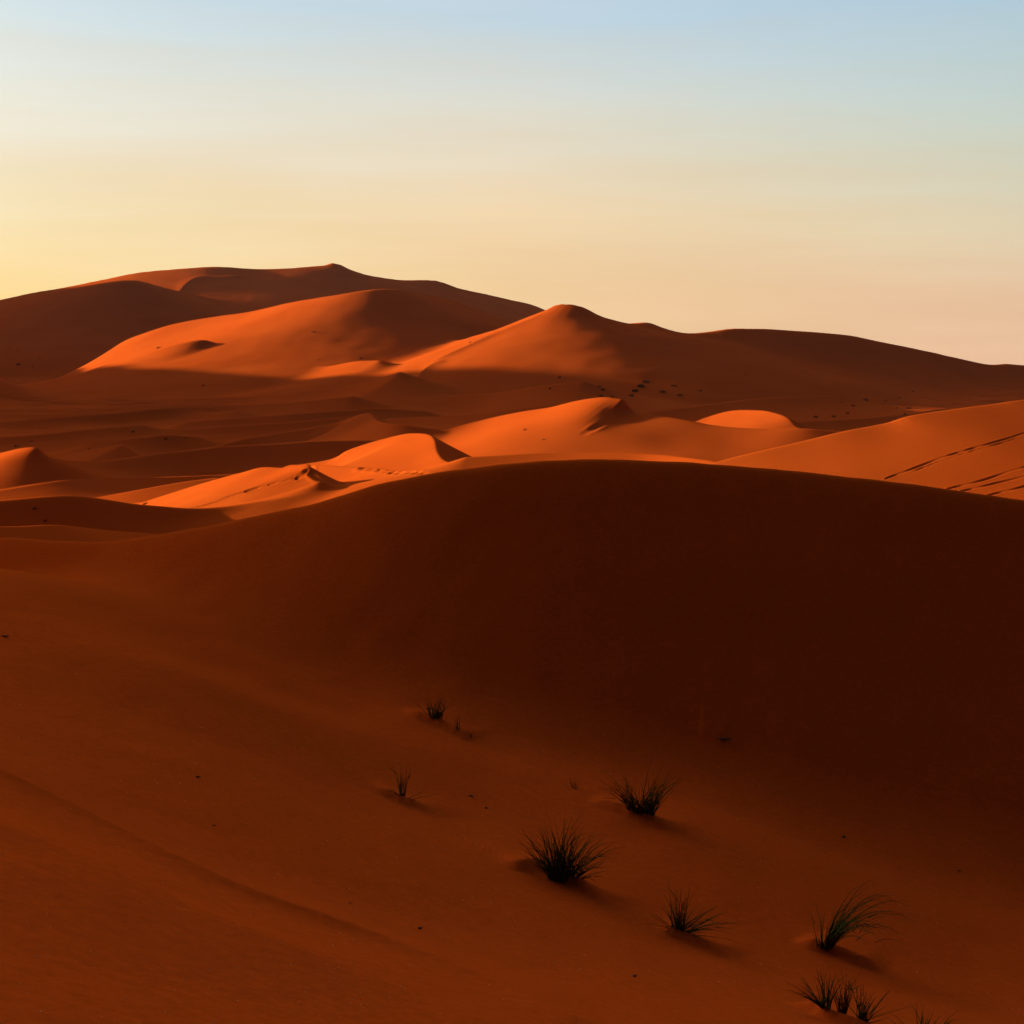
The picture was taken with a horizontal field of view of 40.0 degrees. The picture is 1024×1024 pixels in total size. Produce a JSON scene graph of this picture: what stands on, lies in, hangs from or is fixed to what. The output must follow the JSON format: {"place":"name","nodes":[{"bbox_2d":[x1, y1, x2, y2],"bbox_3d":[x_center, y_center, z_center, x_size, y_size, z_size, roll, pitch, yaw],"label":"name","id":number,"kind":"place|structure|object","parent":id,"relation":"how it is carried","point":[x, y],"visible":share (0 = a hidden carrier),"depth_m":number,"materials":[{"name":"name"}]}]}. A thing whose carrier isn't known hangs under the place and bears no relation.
{"place":"outdoors","nodes":[
{"label":"outdoors","id":0,"kind":"place"},
{"bbox_2d":[0,263,1023,1023],"bbox_3d":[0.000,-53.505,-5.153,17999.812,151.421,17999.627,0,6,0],"label":"sand dunes","id":1,"kind":"structure","parent":0,"point":[818,621],"depth_m":27.55,"materials":[{"name":"orange sand"}]},
{"bbox_2d":[389,764,438,799],"bbox_3d":[-1.394,3.855,19.956,0.762,0.539,0.376,2,6,18],"label":"grass tuft","id":2,"kind":"object","parent":1,"relation":"on","point":[401,786],"visible":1,"depth_m":20.02,"materials":[{"name":"green plant"}]},
{"bbox_2d":[415,693,450,718],"bbox_3d":[-1.408,3.465,25.101,0.592,0.556,0.638,-5,7,-39],"label":"grass tuft","id":3,"kind":"object","parent":1,"relation":"on","point":[435,713],"visible":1,"depth_m":25.11,"materials":[{"name":"green plant"}]},
{"bbox_2d":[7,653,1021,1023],"bbox_3d":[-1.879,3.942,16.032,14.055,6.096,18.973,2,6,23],"label":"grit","id":4,"kind":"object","parent":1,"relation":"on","point":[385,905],"visible":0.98,"depth_m":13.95,"materials":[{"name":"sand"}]},
{"bbox_2d":[519,809,621,889],"bbox_3d":[0.714,4.175,17.753,1.378,0.975,1.117,0,6,0],"label":"grass tuft","id":5,"kind":"object","parent":1,"relation":"on","point":[560,869],"visible":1,"depth_m":17.68,"materials":[{"name":"green plant"}]},
{"bbox_2d":[596,757,682,815],"bbox_3d":[2.011,4.302,21.880,1.472,0.924,1.069,0,6,0],"label":"grass tuft","id":6,"kind":"object","parent":1,"relation":"on","point":[648,807],"visible":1,"depth_m":21.86,"materials":[{"name":"green plant"}]},
{"bbox_2d":[649,883,737,942],"bbox_3d":[2.234,4.791,17.015,1.179,0.731,0.888,2,6,23],"label":"grass tuft","id":7,"kind":"object","parent":1,"relation":"on","point":[678,920],"visible":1,"depth_m":16.91,"materials":[{"name":"green plant"}]},
{"bbox_2d":[784,966,847,1012],"bbox_3d":[2.999,4.800,14.099,0.613,0.511,0.603,3,6,27],"label":"grass tuft","id":8,"kind":"object","parent":1,"relation":"on","point":[822,1003],"visible":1,"depth_m":14.15,"materials":[{"name":"green plant"}]},
{"bbox_2d":[827,967,862,1013],"bbox_3d":[3.325,4.825,14.064,0.364,0.512,0.315,1,6,11],"label":"grass tuft","id":9,"kind":"object","parent":1,"relation":"on","point":[842,1007],"visible":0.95,"depth_m":14.10,"materials":[{"name":"green plant"}]},
{"bbox_2d":[808,879,915,956],"bbox_3d":[4.456,5.175,17.837,1.379,0.910,1.862,1,6,13],"label":"grass tuft","id":10,"kind":"object","parent":1,"relation":"on","point":[836,930],"visible":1,"depth_m":17.91,"materials":[{"name":"green plant"}]},
{"bbox_2d":[837,976,910,1022],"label":"grass tuft","id":11,"kind":"object","parent":1,"relation":"on","point":[862,1015],"visible":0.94,"depth_m":14.10,"materials":[{"name":"green plant"}]},
{"bbox_2d":[889,1005,958,1023],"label":"grass tuft","id":12,"kind":"object","parent":1,"relation":"on","point":[922,1021],"visible":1,"depth_m":14.11,"materials":[{"name":"green plant"}]},
{"bbox_2d":[0,0,1023,364],"label":"sky","id":13,"kind":"structure","parent":0,"point":[843,167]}
]}

